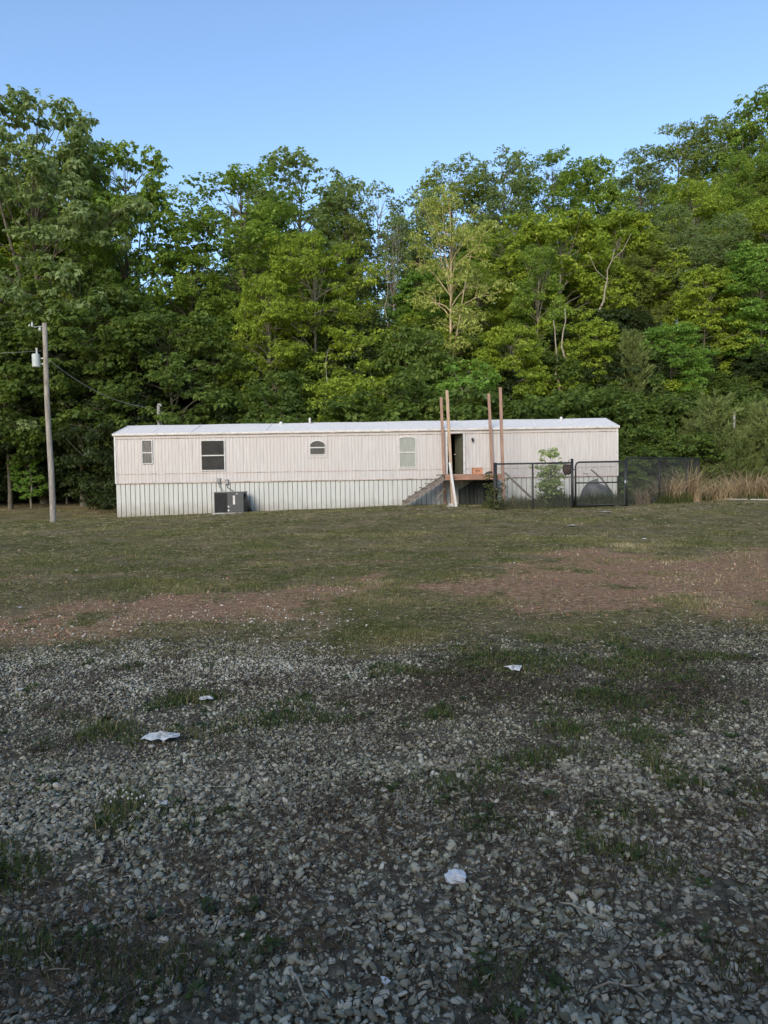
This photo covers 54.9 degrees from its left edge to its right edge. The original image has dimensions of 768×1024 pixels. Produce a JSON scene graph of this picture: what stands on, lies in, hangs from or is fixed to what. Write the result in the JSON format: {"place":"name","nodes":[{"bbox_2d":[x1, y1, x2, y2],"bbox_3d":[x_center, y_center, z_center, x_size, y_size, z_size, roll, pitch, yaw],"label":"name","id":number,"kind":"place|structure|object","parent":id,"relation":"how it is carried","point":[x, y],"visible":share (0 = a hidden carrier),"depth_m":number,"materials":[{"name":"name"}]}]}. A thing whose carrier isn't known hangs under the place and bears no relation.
{"place":"outdoors","nodes":[
{"label":"outdoors","id":0,"kind":"place"},
{"bbox_2d":[0,323,767,1023],"bbox_3d":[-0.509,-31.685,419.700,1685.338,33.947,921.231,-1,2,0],"label":"ground","id":1,"kind":"structure","parent":0,"point":[552,585],"depth_m":5.68,"materials":[{"name":"soil"}]},
{"bbox_2d":[8,455,48,499],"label":"sapling","id":2,"kind":"object","parent":1,"relation":"on","point":[21,480],"visible":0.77,"depth_m":43.53,"materials":[{"name":"green plant"}]},
{"bbox_2d":[0,360,69,503],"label":"understory tree","id":3,"kind":"object","parent":1,"relation":"on","point":[4,448],"visible":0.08,"depth_m":44.86,"materials":[{"name":"green plant"}]},
{"bbox_2d":[0,320,80,509],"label":"hickory tree","id":4,"kind":"object","parent":1,"relation":"on","point":[6,396],"visible":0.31,"depth_m":41.90,"materials":[{"name":"green plant"}]},
{"bbox_2d":[28,322,55,521],"bbox_3d":[-15.043,-3.735,32.505,0.921,9.215,0.338,-1,2,-7],"label":"utility pole","id":5,"kind":"object","parent":1,"relation":"on","point":[36,358],"visible":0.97,"depth_m":32.48,"materials":[{"name":"grey wood"}]},
{"bbox_2d":[0,363,105,504],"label":"understory tree","id":6,"kind":"object","parent":1,"relation":"on","point":[43,471],"visible":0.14,"depth_m":43.75,"materials":[{"name":"green plant"}]},
{"bbox_2d":[0,190,131,361],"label":"beech tree","id":7,"kind":"object","parent":1,"relation":"on","point":[5,252],"visible":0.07,"depth_m":49.44,"materials":[{"name":"green plant"}]},
{"bbox_2d":[0,84,153,503],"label":"hickory tree","id":8,"kind":"object","parent":1,"relation":"on","point":[37,175],"visible":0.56,"depth_m":44.07,"materials":[{"name":"green plant"}]},
{"bbox_2d":[39,341,153,500],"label":"understory tree","id":9,"kind":"object","parent":1,"relation":"on","point":[72,373],"visible":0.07,"depth_m":43.50,"materials":[{"name":"green plant"}]},
{"bbox_2d":[0,259,197,506],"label":"hickory tree","id":10,"kind":"object","parent":1,"relation":"on","point":[14,382],"visible":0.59,"depth_m":41.14,"materials":[{"name":"green plant"}]},
{"bbox_2d":[52,398,156,509],"bbox_3d":[-14.780,-2.608,42.266,7.410,7.371,7.554,-2,3,-32],"label":"shrub","id":11,"kind":"object","parent":1,"relation":"on","point":[89,439],"visible":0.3,"depth_m":40.45,"materials":[{"name":"green plant"}]},
{"bbox_2d":[42,358,173,493],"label":"understory tree","id":12,"kind":"object","parent":1,"relation":"on","point":[76,441],"visible":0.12,"depth_m":43.20,"materials":[{"name":"green plant"}]},
{"bbox_2d":[19,136,210,344],"bbox_3d":[-17.762,-12.825,50.553,13.227,24.527,11.802,-3,3,-36],"label":"hickory tree","id":13,"kind":"object","parent":1,"relation":"on","point":[150,188],"visible":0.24,"depth_m":48.91,"materials":[{"name":"green plant"}]},
{"bbox_2d":[87,394,197,508],"bbox_3d":[-13.225,-2.712,42.097,6.873,7.592,7.006,-3,3,-42],"label":"shrub","id":14,"kind":"object","parent":1,"relation":"on","point":[109,430],"visible":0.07,"depth_m":40.18,"materials":[{"name":"green plant"}]},
{"bbox_2d":[61,307,255,449],"bbox_3d":[-12.066,-5.798,42.695,11.846,11.830,10.782,1,3,35],"label":"hickory tree","id":15,"kind":"object","parent":1,"relation":"on","point":[197,324],"visible":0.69,"depth_m":40.84,"materials":[{"name":"green plant"}]},
{"bbox_2d":[128,355,213,424],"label":"understory tree","id":16,"kind":"object","parent":1,"relation":"on","point":[183,389],"visible":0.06,"depth_m":43.91,"materials":[{"name":"green plant"}]},
{"bbox_2d":[141,247,255,408],"bbox_3d":[-12.956,-9.135,49.516,9.335,16.672,8.159,-2,2,-25],"label":"broadleaf tree","id":17,"kind":"object","parent":1,"relation":"on","point":[183,287],"visible":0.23,"depth_m":48.63,"materials":[{"name":"green plant"}]},
{"bbox_2d":[212,491,251,514],"bbox_3d":[-6.970,-0.406,34.131,1.768,1.074,0.990,-1,2,0],"label":"air conditioner","id":18,"kind":"object","parent":1,"relation":"on","point":[230,502],"visible":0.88,"depth_m":33.73,"materials":[{"name":"paint"}]},
{"bbox_2d":[153,380,350,480],"bbox_3d":[-6.868,-3.695,43.573,12.440,8.357,11.182,0,2,15],"label":"shrub","id":19,"kind":"object","parent":1,"relation":"on","point":[239,410],"visible":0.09,"depth_m":40.15,"materials":[{"name":"green plant"}]},
{"bbox_2d":[148,160,365,384],"bbox_3d":[-10.217,-12.502,52.430,16.934,22.682,14.801,1,3,36],"label":"broadleaf tree","id":20,"kind":"object","parent":1,"relation":"on","point":[254,229],"visible":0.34,"depth_m":49.92,"materials":[{"name":"green plant"}]},
{"bbox_2d":[212,370,315,423],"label":"understory tree","id":21,"kind":"object","parent":1,"relation":"on","point":[289,383],"visible":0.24,"depth_m":40.87,"materials":[{"name":"green plant"}]},
{"bbox_2d":[215,273,332,392],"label":"beech tree","id":22,"kind":"object","parent":1,"relation":"on","point":[275,304],"visible":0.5,"depth_m":44.33,"materials":[{"name":"green plant"}]},
{"bbox_2d":[233,348,337,395],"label":"understory tree","id":23,"kind":"object","parent":1,"relation":"on","point":[304,359],"visible":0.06,"depth_m":45.38,"materials":[{"name":"green plant"}]},
{"bbox_2d":[203,145,411,343],"bbox_3d":[-7.460,-16.045,60.997,18.515,25.665,17.708,1,3,36],"label":"broadleaf tree","id":24,"kind":"object","parent":1,"relation":"on","point":[319,214],"visible":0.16,"depth_m":58.36,"materials":[{"name":"green plant"}]},
{"bbox_2d":[233,230,389,397],"bbox_3d":[-4.348,-9.760,48.086,11.102,16.888,11.544,-2,2,-26],"label":"beech tree","id":25,"kind":"object","parent":1,"relation":"on","point":[329,260],"visible":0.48,"depth_m":46.48,"materials":[{"name":"green plant"}]},
{"bbox_2d":[247,385,375,479],"bbox_3d":[-3.327,-3.057,41.964,11.966,7.712,10.526,1,3,38],"label":"shrub","id":26,"kind":"object","parent":1,"relation":"on","point":[289,418],"visible":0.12,"depth_m":39.35,"materials":[{"name":"green plant"}]},
{"bbox_2d":[285,322,343,367],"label":"understory tree","id":27,"kind":"object","parent":1,"relation":"on","point":[321,339],"visible":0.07,"depth_m":48.71,"materials":[{"name":"green plant"}]},
{"bbox_2d":[282,376,365,422],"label":"understory tree","id":28,"kind":"object","parent":1,"relation":"on","point":[328,386],"visible":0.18,"depth_m":41.51,"materials":[{"name":"green plant"}]},
{"bbox_2d":[309,180,380,346],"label":"oak tree","id":29,"kind":"object","parent":1,"relation":"on","point":[358,224],"visible":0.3,"depth_m":58.46,"materials":[{"name":"green plant"}]},
{"bbox_2d":[112,417,619,516],"bbox_3d":[-0.821,-2.118,36.903,23.843,5.187,4.647,-1,2,0],"label":"mobile home","id":30,"kind":"object","parent":1,"relation":"on","point":[160,470],"visible":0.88,"depth_m":34.85,"materials":[{"name":"paint"}]},
{"bbox_2d":[200,440,225,470],"bbox_3d":[-8.053,-2.665,34.790,1.144,1.447,0.055,-1,2,0],"label":"window","id":31,"kind":"structure","parent":30,"relation":"in","point":[212,451],"depth_m":34.79,"materials":[{"name":"black glass"}]},
{"bbox_2d":[398,436,416,468],"bbox_3d":[1.104,-2.794,34.791,0.911,1.561,0.055,-1,2,0],"label":"window","id":32,"kind":"structure","parent":30,"relation":"in","point":[407,445],"depth_m":34.80,"materials":[{"name":"white glass"}]},
{"bbox_2d":[321,346,410,398],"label":"understory tree","id":33,"kind":"object","parent":1,"relation":"on","point":[368,356],"visible":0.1,"depth_m":44.95,"materials":[{"name":"green plant"}]},
{"bbox_2d":[327,359,406,406],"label":"understory tree","id":34,"kind":"object","parent":1,"relation":"on","point":[377,382],"visible":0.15,"depth_m":42.53,"materials":[{"name":"green plant"}]},
{"bbox_2d":[331,312,407,367],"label":"understory tree","id":35,"kind":"object","parent":1,"relation":"on","point":[381,323],"visible":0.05,"depth_m":48.57,"materials":[{"name":"green plant"}]},
{"bbox_2d":[343,179,403,318],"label":"slender tree","id":36,"kind":"object","parent":1,"relation":"on","point":[376,207],"visible":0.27,"depth_m":61.74,"materials":[{"name":"green plant"}]},
{"bbox_2d":[0,641,756,1023],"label":"broadleaf weeds","id":37,"kind":"object","parent":1,"relation":"on","point":[516,1013],"visible":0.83,"depth_m":3.55,"materials":[{"name":"green plant"}]},
{"bbox_2d":[0,498,767,658],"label":"lawn grass","id":38,"kind":"structure","parent":1,"relation":"on","point":[165,580],"depth_m":14.75,"materials":[{"name":"green plant"}]},
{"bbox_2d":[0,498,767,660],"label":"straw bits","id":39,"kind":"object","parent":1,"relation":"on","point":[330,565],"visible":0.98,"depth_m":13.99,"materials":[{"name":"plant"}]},
{"bbox_2d":[0,540,767,647],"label":"dirt clods","id":40,"kind":"object","parent":1,"relation":"on","point":[319,626],"visible":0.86,"depth_m":10.48,"materials":[{"name":"brown soil"}]},
{"bbox_2d":[368,210,414,323],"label":"slender tree","id":41,"kind":"object","parent":1,"relation":"on","point":[387,258],"visible":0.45,"depth_m":57.13,"materials":[{"name":"green plant"}]},
{"bbox_2d":[359,321,466,404],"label":"understory tree","id":42,"kind":"object","parent":1,"relation":"on","point":[428,359],"visible":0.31,"depth_m":43.32,"materials":[{"name":"green plant"}]},
{"bbox_2d":[329,364,498,478],"bbox_3d":[1.370,-3.617,41.909,10.641,8.300,10.222,-2,2,-16],"label":"shrub","id":43,"kind":"object","parent":1,"relation":"on","point":[405,408],"visible":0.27,"depth_m":38.76,"materials":[{"name":"green plant"}]},
{"bbox_2d":[371,186,461,323],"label":"broadleaf tree","id":44,"kind":"object","parent":1,"relation":"on","point":[421,226],"visible":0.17,"depth_m":60.14,"materials":[{"name":"green plant"}]},
{"bbox_2d":[364,310,479,396],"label":"understory tree","id":45,"kind":"object","parent":1,"relation":"on","point":[415,319],"visible":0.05,"depth_m":48.33,"materials":[{"name":"green plant"}]},
{"bbox_2d":[379,266,484,383],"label":"beech tree","id":46,"kind":"object","parent":1,"relation":"on","point":[406,288],"visible":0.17,"depth_m":53.44,"materials":[{"name":"green plant"}]},
{"bbox_2d":[376,151,499,319],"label":"oak tree","id":47,"kind":"object","parent":1,"relation":"on","point":[457,188],"visible":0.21,"depth_m":65.88,"materials":[{"name":"green plant"}]},
{"bbox_2d":[402,387,504,505],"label":"wooden deck","id":48,"kind":"structure","parent":1,"relation":"on","point":[425,489],"depth_m":33.33,"materials":[{"name":"brown wood"}]},
{"bbox_2d":[458,480,492,504],"bbox_3d":[4.250,-0.870,34.257,1.596,1.182,0.268,-1,2,0],"label":"plastic sheet","id":49,"kind":"object","parent":48,"relation":"hanging from","point":[473,492],"visible":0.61,"depth_m":34.27,"materials":[{"name":"black plastic"}]},
{"bbox_2d":[400,182,517,375],"bbox_3d":[4.595,-11.617,47.509,7.597,18.933,7.729,1,3,38],"label":"locust tree","id":50,"kind":"object","parent":1,"relation":"on","point":[450,242],"visible":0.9,"depth_m":46.98,"materials":[{"name":"green plant"}]},
{"bbox_2d":[427,357,501,414],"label":"sapling","id":51,"kind":"object","parent":1,"relation":"on","point":[450,384],"visible":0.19,"depth_m":41.80,"materials":[{"name":"green plant"}]},
{"bbox_2d":[422,260,527,337],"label":"beech tree","id":52,"kind":"object","parent":1,"relation":"on","point":[498,316],"visible":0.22,"depth_m":52.31,"materials":[{"name":"green plant"}]},
{"bbox_2d":[456,144,551,304],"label":"broadleaf tree","id":53,"kind":"object","parent":1,"relation":"on","point":[514,184],"visible":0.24,"depth_m":65.67,"materials":[{"name":"green plant"}]},
{"bbox_2d":[443,211,569,327],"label":"beech tree","id":54,"kind":"object","parent":1,"relation":"on","point":[503,233],"visible":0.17,"depth_m":56.29,"materials":[{"name":"green plant"}]},
{"bbox_2d":[471,324,558,401],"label":"beech tree","id":55,"kind":"object","parent":1,"relation":"on","point":[500,338],"visible":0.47,"depth_m":44.66,"materials":[{"name":"green plant"}]},
{"bbox_2d":[493,459,573,509],"bbox_3d":[6.149,-1.040,30.386,3.285,2.233,0.150,-1,2,0],"label":"chain link fence","id":56,"kind":"object","parent":1,"relation":"on","point":[571,463],"visible":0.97,"depth_m":30.34,"materials":[{"name":"metal"}]},
{"bbox_2d":[499,243,576,389],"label":"slender tree","id":57,"kind":"object","parent":1,"relation":"on","point":[529,295],"visible":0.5,"depth_m":48.87,"materials":[{"name":"green plant"}]},
{"bbox_2d":[528,442,566,502],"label":"tall weed","id":58,"kind":"object","parent":1,"relation":"on","point":[543,485],"visible":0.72,"depth_m":31.11,"materials":[{"name":"green plant"}]},
{"bbox_2d":[486,391,620,473],"bbox_3d":[9.057,-3.421,41.009,9.623,7.403,9.244,-3,3,-36],"label":"shrub","id":59,"kind":"object","parent":1,"relation":"on","point":[546,411],"visible":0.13,"depth_m":38.48,"materials":[{"name":"green plant"}]},
{"bbox_2d":[477,209,643,366],"bbox_3d":[13.165,-13.935,53.515,10.465,15.217,11.100,-2,2,-24],"label":"beech tree","id":60,"kind":"object","parent":1,"relation":"on","point":[556,231],"visible":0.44,"depth_m":51.90,"materials":[{"name":"green plant"}]},
{"bbox_2d":[509,144,616,253],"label":"broadleaf tree","id":61,"kind":"object","parent":1,"relation":"on","point":[564,180],"visible":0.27,"depth_m":67.61,"materials":[{"name":"green plant"}]},
{"bbox_2d":[536,346,603,395],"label":"understory tree","id":62,"kind":"object","parent":1,"relation":"on","point":[551,360],"visible":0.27,"depth_m":45.20,"materials":[{"name":"green plant"}]},
{"bbox_2d":[531,305,636,370],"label":"understory tree","id":63,"kind":"object","parent":1,"relation":"on","point":[604,313],"visible":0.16,"depth_m":49.23,"materials":[{"name":"green plant"}]},
{"bbox_2d":[517,384,668,496],"bbox_3d":[11.910,-3.788,41.595,9.538,7.717,9.163,-2,2,-15],"label":"shrub","id":64,"kind":"object","parent":1,"relation":"on","point":[584,405],"visible":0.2,"depth_m":39.41,"materials":[{"name":"green plant"}]},
{"bbox_2d":[546,316,655,398],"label":"beech tree","id":65,"kind":"object","parent":1,"relation":"on","point":[596,330],"visible":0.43,"depth_m":45.23,"materials":[{"name":"green plant"}]},
{"bbox_2d":[563,154,638,307],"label":"hickory tree","id":66,"kind":"object","parent":1,"relation":"on","point":[610,193],"visible":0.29,"depth_m":69.42,"materials":[{"name":"green plant"}]},
{"bbox_2d":[560,348,642,400],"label":"understory tree","id":67,"kind":"object","parent":1,"relation":"on","point":[618,369],"visible":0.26,"depth_m":44.40,"materials":[{"name":"green plant"}]},
{"bbox_2d":[574,382,682,476],"bbox_3d":[12.996,-4.132,43.062,8.528,7.024,7.665,0,2,23],"label":"shrub","id":68,"kind":"object","parent":1,"relation":"on","point":[619,398],"visible":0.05,"depth_m":40.98,"materials":[{"name":"green plant"}]},
{"bbox_2d":[566,209,693,318],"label":"beech tree","id":69,"kind":"object","parent":1,"relation":"on","point":[634,223],"visible":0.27,"depth_m":55.08,"materials":[{"name":"green plant"}]},
{"bbox_2d":[602,328,658,400],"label":"tall pine","id":70,"kind":"object","parent":1,"relation":"on","point":[632,339],"visible":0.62,"depth_m":44.39,"materials":[{"name":"plant"}]},
{"bbox_2d":[590,252,671,336],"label":"oak tree","id":71,"kind":"object","parent":1,"relation":"on","point":[644,297],"visible":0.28,"depth_m":53.64,"materials":[{"name":"green plant"}]},
{"bbox_2d":[605,450,657,497],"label":"shrub","id":72,"kind":"object","parent":1,"relation":"on","point":[620,487],"visible":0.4,"depth_m":35.56,"materials":[{"name":"green plant"}]},
{"bbox_2d":[597,349,671,400],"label":"understory tree","id":73,"kind":"object","parent":1,"relation":"on","point":[660,366],"visible":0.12,"depth_m":45.17,"materials":[{"name":"green plant"}]},
{"bbox_2d":[591,305,679,369],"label":"understory tree","id":74,"kind":"object","parent":1,"relation":"on","point":[625,316],"visible":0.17,"depth_m":50.50,"materials":[{"name":"green plant"}]},
{"bbox_2d":[591,387,693,441],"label":"shrub","id":75,"kind":"object","parent":1,"relation":"on","point":[651,407],"visible":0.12,"depth_m":40.03,"materials":[{"name":"green plant"}]},
{"bbox_2d":[601,143,693,250],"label":"broadleaf tree","id":76,"kind":"object","parent":1,"relation":"on","point":[643,181],"visible":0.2,"depth_m":77.40,"materials":[{"name":"green plant"}]},
{"bbox_2d":[617,438,693,496],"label":"shrub","id":77,"kind":"object","parent":1,"relation":"on","point":[657,452],"visible":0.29,"depth_m":36.70,"materials":[{"name":"green plant"}]},
{"bbox_2d":[621,229,695,349],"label":"oak tree","id":78,"kind":"object","parent":1,"relation":"on","point":[661,251],"visible":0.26,"depth_m":54.40,"materials":[{"name":"green plant"}]},
{"bbox_2d":[624,457,698,505],"bbox_3d":[12.101,-1.249,31.981,5.482,2.228,0.116,-3,3,-36],"label":"chain link fence","id":79,"kind":"object","parent":1,"relation":"on","point":[658,470],"visible":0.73,"depth_m":31.56,"materials":[{"name":"metal"}]},
{"bbox_2d":[574,461,625,505],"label":"fence gate","id":80,"kind":"structure","parent":79,"relation":"attached to","point":[584,483],"depth_m":30.35,"materials":[{"name":"metal"}]},
{"bbox_2d":[618,414,710,494],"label":"shrub","id":81,"kind":"object","parent":1,"relation":"on","point":[633,432],"visible":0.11,"depth_m":38.41,"materials":[{"name":"green plant"}]},
{"bbox_2d":[623,374,718,478],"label":"shrub","id":82,"kind":"object","parent":1,"relation":"on","point":[685,400],"visible":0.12,"depth_m":40.84,"materials":[{"name":"green plant"}]},
{"bbox_2d":[635,202,713,346],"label":"broadleaf tree","id":83,"kind":"object","parent":1,"relation":"on","point":[686,235],"visible":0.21,"depth_m":55.83,"materials":[{"name":"green plant"}]},
{"bbox_2d":[621,424,730,495],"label":"shrub","id":84,"kind":"object","parent":1,"relation":"on","point":[685,448],"visible":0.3,"depth_m":36.98,"materials":[{"name":"green plant"}]},
{"bbox_2d":[634,118,723,208],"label":"oak tree","id":85,"kind":"object","parent":1,"relation":"on","point":[695,169],"visible":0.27,"depth_m":80.89,"materials":[{"name":"green plant"}]},
{"bbox_2d":[636,321,723,398],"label":"beech tree","id":86,"kind":"object","parent":1,"relation":"on","point":[680,339],"visible":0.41,"depth_m":45.49,"materials":[{"name":"green plant"}]},
{"bbox_2d":[655,455,737,501],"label":"dry grass clump","id":87,"kind":"object","parent":1,"relation":"on","point":[694,489],"visible":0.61,"depth_m":32.93,"materials":[{"name":"beige plant"}]},
{"bbox_2d":[654,176,743,345],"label":"beech tree","id":88,"kind":"object","parent":1,"relation":"on","point":[709,203],"visible":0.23,"depth_m":59.56,"materials":[{"name":"green plant"}]},
{"bbox_2d":[661,264,764,375],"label":"beech tree","id":89,"kind":"object","parent":1,"relation":"on","point":[691,312],"visible":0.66,"depth_m":50.20,"materials":[{"name":"green plant"}]},
{"bbox_2d":[662,107,765,261],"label":"broadleaf tree","id":90,"kind":"object","parent":1,"relation":"on","point":[714,146],"visible":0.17,"depth_m":80.67,"materials":[{"name":"green plant"}]},
{"bbox_2d":[667,387,767,488],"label":"young pine","id":91,"kind":"object","parent":1,"relation":"on","point":[710,422],"visible":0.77,"depth_m":36.87,"materials":[{"name":"plant"}]},
{"bbox_2d":[698,372,739,401],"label":"understory tree","id":92,"kind":"object","parent":1,"relation":"on","point":[718,378],"visible":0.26,"depth_m":46.49,"materials":[{"name":"green plant"}]},
{"bbox_2d":[674,210,767,354],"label":"broadleaf tree","id":93,"kind":"object","parent":1,"relation":"on","point":[713,249],"visible":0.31,"depth_m":53.68,"materials":[{"name":"green plant"}]},
{"bbox_2d":[699,469,762,500],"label":"dry grass clump","id":94,"kind":"object","parent":1,"relation":"on","point":[721,492],"visible":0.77,"depth_m":34.14,"materials":[{"name":"beige plant"}]},
{"bbox_2d":[695,150,767,311],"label":"broadleaf tree","id":95,"kind":"object","parent":1,"relation":"on","point":[757,177],"visible":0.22,"depth_m":65.42,"materials":[{"name":"green plant"}]},
{"bbox_2d":[707,240,767,376],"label":"beech tree","id":96,"kind":"object","parent":1,"relation":"on","point":[754,311],"visible":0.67,"depth_m":49.88,"materials":[{"name":"green plant"}]},
{"bbox_2d":[707,84,767,194],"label":"hickory tree","id":97,"kind":"object","parent":1,"relation":"on","point":[738,139],"visible":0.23,"depth_m":77.81,"materials":[{"name":"green plant"}]},
{"bbox_2d":[712,425,765,484],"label":"young pine","id":98,"kind":"object","parent":1,"relation":"on","point":[747,444],"visible":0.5,"depth_m":36.55,"materials":[{"name":"green plant"}]},
{"bbox_2d":[712,199,767,345],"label":"beech tree","id":99,"kind":"object","parent":1,"relation":"on","point":[755,215],"visible":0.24,"depth_m":54.80,"materials":[{"name":"green plant"}]},
{"bbox_2d":[720,400,767,484],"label":"young pine","id":100,"kind":"object","parent":1,"relation":"on","point":[760,427],"visible":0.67,"depth_m":36.59,"materials":[{"name":"green plant"}]},
{"bbox_2d":[737,351,767,398],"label":"understory tree","id":101,"kind":"object","parent":1,"relation":"on","point":[761,364],"visible":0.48,"depth_m":47.25,"materials":[{"name":"green plant"}]},
{"bbox_2d":[0,600,767,1023],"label":"gravel","id":102,"kind":"structure","parent":0,"point":[568,1014],"depth_m":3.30,"materials":[{"name":"grey gravel"}]},
{"bbox_2d":[0,0,767,321],"label":"sky","id":103,"kind":"structure","parent":0,"point":[379,90],"materials":[{"name":"blue"}]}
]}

